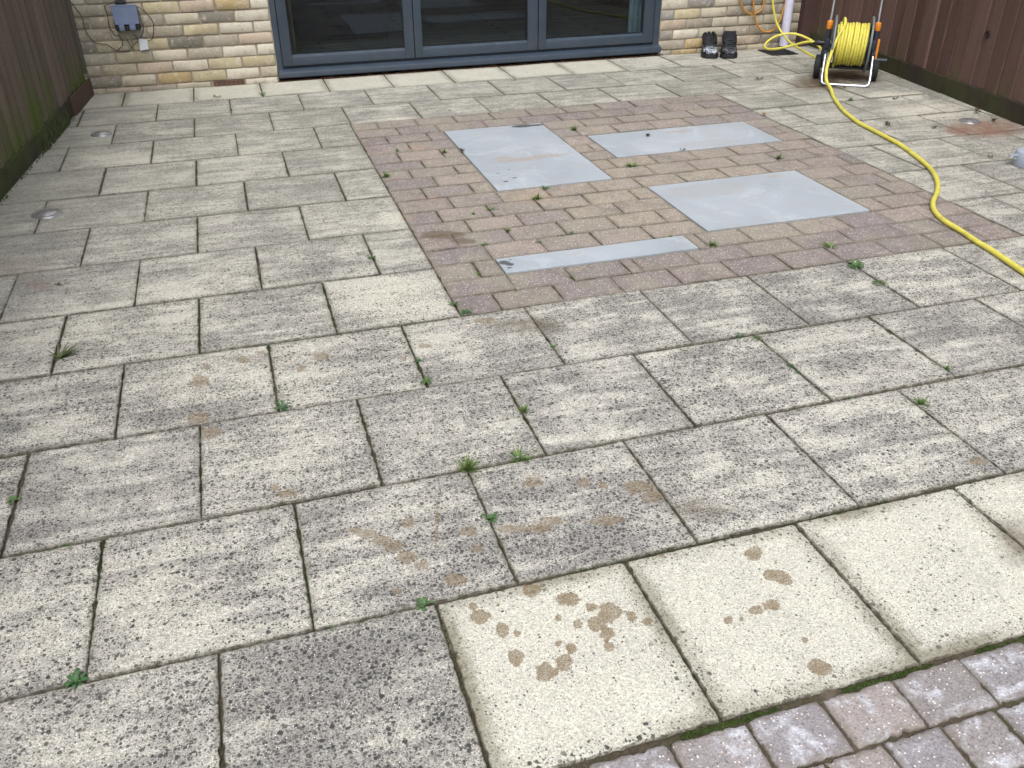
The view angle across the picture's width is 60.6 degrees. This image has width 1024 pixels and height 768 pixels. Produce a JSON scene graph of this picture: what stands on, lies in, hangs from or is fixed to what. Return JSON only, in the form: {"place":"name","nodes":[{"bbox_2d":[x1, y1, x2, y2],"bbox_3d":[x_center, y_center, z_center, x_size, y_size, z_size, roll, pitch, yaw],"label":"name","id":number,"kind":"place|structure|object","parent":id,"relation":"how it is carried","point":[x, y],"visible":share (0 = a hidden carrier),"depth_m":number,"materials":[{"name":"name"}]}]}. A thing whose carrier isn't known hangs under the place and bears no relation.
{"place":"outdoors","nodes":[
{"label":"outdoors","id":0,"kind":"place"},
{"bbox_2d":[285,0,387,42],"bbox_3d":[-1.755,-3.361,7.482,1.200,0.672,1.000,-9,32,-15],"label":"glass pane","id":1,"kind":"structure","parent":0,"point":[320,20],"depth_m":7.21,"materials":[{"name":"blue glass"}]},
{"bbox_2d":[279,54,646,79],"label":"ground","id":2,"kind":"structure","parent":0,"point":[459,67],"depth_m":6.91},
{"bbox_2d":[0,0,93,201],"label":"fence","id":3,"kind":"object","parent":2,"relation":"on","point":[44,82],"visible":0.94,"depth_m":4.91,"materials":[{"name":"brown wood"}]},
{"bbox_2d":[70,0,821,93],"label":"house","id":4,"kind":"structure","parent":2,"relation":"on","point":[200,43],"depth_m":6.61,"materials":[{"name":"brick"}]},
{"bbox_2d":[70,0,153,51],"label":"junction box","id":5,"kind":"object","parent":4,"relation":"attached to","point":[125,16],"visible":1,"depth_m":5.83,"materials":[{"name":"black plastic"}]},
{"bbox_2d":[287,0,296,52],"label":"curtain","id":6,"kind":"object","parent":4,"relation":"in","point":[291,25],"depth_m":6.31,"materials":[{"name":"grey fabric"}]},
{"bbox_2d":[268,0,660,77],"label":"folding door","id":7,"kind":"structure","parent":4,"relation":"in","point":[414,55],"depth_m":6.64,"materials":[{"name":"grey metal"}]},
{"bbox_2d":[628,0,642,32],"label":"curtain","id":8,"kind":"object","parent":4,"relation":"hanging from","point":[635,15],"depth_m":7.08,"materials":[{"name":"blue fabric"}]},
{"bbox_2d":[795,0,1023,125],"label":"fence","id":9,"kind":"object","parent":2,"relation":"on","point":[956,49],"visible":0.7,"depth_m":5.83,"materials":[{"name":"brown wood"}]},
{"bbox_2d":[0,54,1023,767],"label":"joint bed","id":10,"kind":"object","parent":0,"point":[818,698],"visible":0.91,"depth_m":1.82,"materials":[{"name":"soil"}]},
{"bbox_2d":[0,46,1023,767],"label":"patio slabs","id":11,"kind":"structure","parent":10,"relation":"on","point":[208,574],"depth_m":2.61,"materials":[{"name":"concrete"}]},
{"bbox_2d":[7,495,21,505],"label":"weed","id":12,"kind":"object","parent":11,"relation":"on","point":[11,498],"visible":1,"depth_m":2.25,"materials":[{"name":"green plant"}]},
{"bbox_2d":[1,109,81,204],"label":"moss","id":13,"kind":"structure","parent":11,"relation":"on","point":[47,145],"depth_m":5.08,"materials":[{"name":"green plant"}]},
{"bbox_2d":[31,208,62,219],"bbox_3d":[-2.143,-0.787,4.035,0.132,0.021,0.132,-9,32,-15],"label":"ground light","id":14,"kind":"object","parent":11,"relation":"on","point":[46,213],"visible":1,"depth_m":4.01,"materials":[{"name":"silver metal"}]},
{"bbox_2d":[47,341,81,361],"bbox_3d":[-1.470,-0.102,2.873,0.122,0.055,0.131,-16,35,-24],"label":"weed","id":15,"kind":"object","parent":11,"relation":"on","point":[64,354],"visible":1,"depth_m":2.89,"materials":[{"name":"green plant"}]},
{"bbox_2d":[62,668,89,689],"bbox_3d":[-0.874,0.593,1.756,0.052,0.017,0.049,-20,36,-29],"label":"weed","id":16,"kind":"object","parent":11,"relation":"on","point":[75,678],"visible":1,"depth_m":1.76,"materials":[{"name":"green plant"}]},
{"bbox_2d":[90,130,111,136],"bbox_3d":[-2.429,-1.482,5.182,0.120,0.021,0.120,-9,32,-15],"label":"ground light","id":17,"kind":"object","parent":11,"relation":"on","point":[104,133],"visible":1,"depth_m":5.16,"materials":[{"name":"silver metal"}]},
{"bbox_2d":[274,400,291,410],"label":"weed","id":18,"kind":"object","parent":11,"relation":"on","point":[282,405],"visible":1,"depth_m":2.62,"materials":[{"name":"green plant"}]},
{"bbox_2d":[416,597,435,611],"bbox_3d":[-0.192,0.483,1.931,0.045,0.015,0.044,-11,33,-16],"label":"weed","id":19,"kind":"object","parent":11,"relation":"on","point":[423,603],"visible":1,"depth_m":1.93,"materials":[{"name":"green plant"}]},
{"bbox_2d":[420,376,431,384],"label":"weed","id":20,"kind":"object","parent":11,"relation":"on","point":[426,380],"visible":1,"depth_m":2.75,"materials":[{"name":"green plant"}]},
{"bbox_2d":[453,452,481,477],"bbox_3d":[-0.117,0.210,2.346,0.084,0.058,0.096,-4,31,-6],"label":"weed","id":21,"kind":"object","parent":11,"relation":"on","point":[468,466],"visible":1,"depth_m":2.35,"materials":[{"name":"green plant"}]},
{"bbox_2d":[480,511,498,523],"bbox_3d":[-0.053,0.332,2.178,0.052,0.016,0.036,-9,32,-14],"label":"weed","id":22,"kind":"object","parent":11,"relation":"on","point":[490,516],"visible":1,"depth_m":2.18,"materials":[{"name":"green plant"}]},
{"bbox_2d":[497,445,534,465],"bbox_3d":[0.018,0.195,2.398,0.093,0.027,0.097,16,35,24],"label":"weed","id":23,"kind":"object","parent":11,"relation":"on","point":[519,453],"visible":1,"depth_m":2.40,"materials":[{"name":"green plant"}]},
{"bbox_2d":[513,404,530,415],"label":"weed","id":24,"kind":"object","parent":11,"relation":"on","point":[524,410],"visible":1,"depth_m":2.60,"materials":[{"name":"green plant"}]},
{"bbox_2d":[701,31,718,58],"bbox_3d":[1.599,-2.753,7.085,0.141,0.170,0.340,3,31,6],"label":"shoe","id":25,"kind":"object","parent":11,"relation":"on","point":[709,49],"visible":1,"depth_m":7.03,"materials":[{"name":"black leather"}]},
{"bbox_2d":[720,31,737,58],"bbox_3d":[1.754,-2.751,7.075,0.141,0.176,0.340,5,32,8],"label":"shoe","id":26,"kind":"object","parent":11,"relation":"on","point":[729,47],"visible":1,"depth_m":7.03,"materials":[{"name":"black leather"}]},
{"bbox_2d":[758,49,798,55],"bbox_3d":[2.181,-2.721,7.194,0.247,0.020,0.247,-9,32,-15],"label":"drain cover","id":27,"kind":"object","parent":11,"relation":"on","point":[779,52],"visible":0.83,"depth_m":7.16,"materials":[{"name":"black metal"}]},
{"bbox_2d":[811,0,886,87],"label":"hose reel","id":28,"kind":"object","parent":11,"relation":"on","point":[872,47],"visible":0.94,"depth_m":6.18,"materials":[{"name":"plastic"}]},
{"bbox_2d":[764,0,821,58],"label":"supply hose","id":29,"kind":"object","parent":28,"relation":"attached to","point":[810,40],"visible":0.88,"depth_m":6.66,"materials":[{"name":"yellow rubber"}]},
{"bbox_2d":[824,17,1023,275],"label":"garden hose","id":30,"kind":"object","parent":28,"relation":"on","point":[850,43],"visible":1,"depth_m":6.05,"materials":[{"name":"yellow rubber"}]},
{"bbox_2d":[846,259,864,269],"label":"weed","id":31,"kind":"object","parent":11,"relation":"on","point":[853,264],"visible":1,"depth_m":3.49,"materials":[{"name":"green plant"}]},
{"bbox_2d":[872,280,887,285],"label":"weed","id":32,"kind":"object","parent":11,"relation":"on","point":[879,282],"visible":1,"depth_m":3.35,"materials":[{"name":"green plant"}]},
{"bbox_2d":[909,397,931,407],"bbox_3d":[1.222,0.048,2.618,0.064,0.038,0.057,7,32,11],"label":"weed","id":33,"kind":"object","parent":11,"relation":"on","point":[921,401],"visible":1,"depth_m":2.62,"materials":[{"name":"green plant"}]},
{"bbox_2d":[958,118,980,123],"bbox_3d":[2.788,-1.605,5.338,0.124,0.021,0.124,-9,32,-15],"label":"ground light","id":34,"kind":"object","parent":11,"relation":"on","point":[969,120],"visible":1,"depth_m":5.31,"materials":[{"name":"silver metal"}]},
{"bbox_2d":[16,263,1023,767],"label":"joint moss","id":35,"kind":"object","parent":10,"relation":"on","point":[702,731],"visible":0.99,"depth_m":1.82,"materials":[{"name":"green plant"}]},
{"bbox_2d":[82,60,1023,767],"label":"cream slabs","id":36,"kind":"structure","parent":10,"relation":"on","point":[572,668],"depth_m":1.90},
{"bbox_2d":[351,94,1020,316],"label":"block panel","id":37,"kind":"structure","parent":10,"relation":"on","point":[900,217],"depth_m":4.04,"materials":[{"name":"brown brick"}]},
{"bbox_2d":[379,171,390,177],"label":"weed","id":38,"kind":"object","parent":37,"relation":"on","point":[385,174],"visible":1,"depth_m":4.47,"materials":[{"name":"green plant"}]},
{"bbox_2d":[461,308,472,314],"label":"weed","id":39,"kind":"object","parent":37,"relation":"on","point":[463,310],"visible":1,"depth_m":3.15,"materials":[{"name":"green plant"}]},
{"bbox_2d":[444,123,611,190],"bbox_3d":[0.053,-1.261,4.824,0.603,0.020,1.120,-9,32,-15],"label":"cover sheet","id":40,"kind":"object","parent":37,"relation":"on","point":[511,157],"visible":0.96,"depth_m":4.75,"materials":[{"name":"grey metal"}]},
{"bbox_2d":[530,193,543,200],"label":"weed","id":41,"kind":"object","parent":37,"relation":"on","point":[536,197],"visible":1,"depth_m":4.17,"materials":[{"name":"green plant"}]},
{"bbox_2d":[496,235,697,274],"bbox_3d":[0.356,-0.530,3.619,0.839,0.020,0.147,-9,32,-15],"label":"cover sheet","id":42,"kind":"object","parent":37,"relation":"on","point":[580,256],"visible":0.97,"depth_m":3.60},
{"bbox_2d":[625,161,639,166],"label":"weed","id":43,"kind":"object","parent":37,"relation":"on","point":[632,164],"visible":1,"depth_m":4.62,"materials":[{"name":"green plant"}]},
{"bbox_2d":[587,121,781,157],"bbox_3d":[0.990,-1.409,5.060,1.017,0.020,0.440,-9,32,-15],"label":"cover sheet","id":44,"kind":"object","parent":37,"relation":"on","point":[657,141],"visible":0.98,"depth_m":5.04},
{"bbox_2d":[707,239,719,246],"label":"weed","id":45,"kind":"object","parent":37,"relation":"on","point":[712,244],"visible":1,"depth_m":3.68,"materials":[{"name":"green plant"}]},
{"bbox_2d":[648,170,869,231],"bbox_3d":[1.159,-0.878,4.185,0.831,0.020,0.619,-9,32,-15],"label":"cover sheet","id":46,"kind":"object","parent":37,"relation":"on","point":[745,201],"visible":0.99,"depth_m":4.15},
{"bbox_2d":[822,239,841,250],"bbox_3d":[1.337,-0.579,3.660,0.108,0.028,0.097,-1,31,-1],"label":"weed","id":47,"kind":"object","parent":37,"relation":"on","point":[825,243],"visible":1,"depth_m":3.67,"materials":[{"name":"green plant"}]},
{"bbox_2d":[589,642,1023,767],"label":"setts","id":48,"kind":"structure","parent":10,"relation":"on","point":[811,733],"depth_m":1.66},
{"bbox_2d":[1008,147,1023,168],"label":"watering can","id":49,"kind":"object","parent":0,"point":[1018,159],"visible":1,"depth_m":4.55,"materials":[{"name":"white plastic"}]},
{"bbox_3d":[2.040,-3.741,6.755,0.060,0.100,0.113,-9,32,-15],"label":"hose hook","id":50,"kind":"object","parent":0,"visible":0},
{"bbox_2d":[739,0,784,32],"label":"orange hose","id":51,"kind":"object","parent":50,"relation":"hanging from","point":[759,28],"visible":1,"depth_m":7.17,"materials":[{"name":"orange rubber"}]}
]}

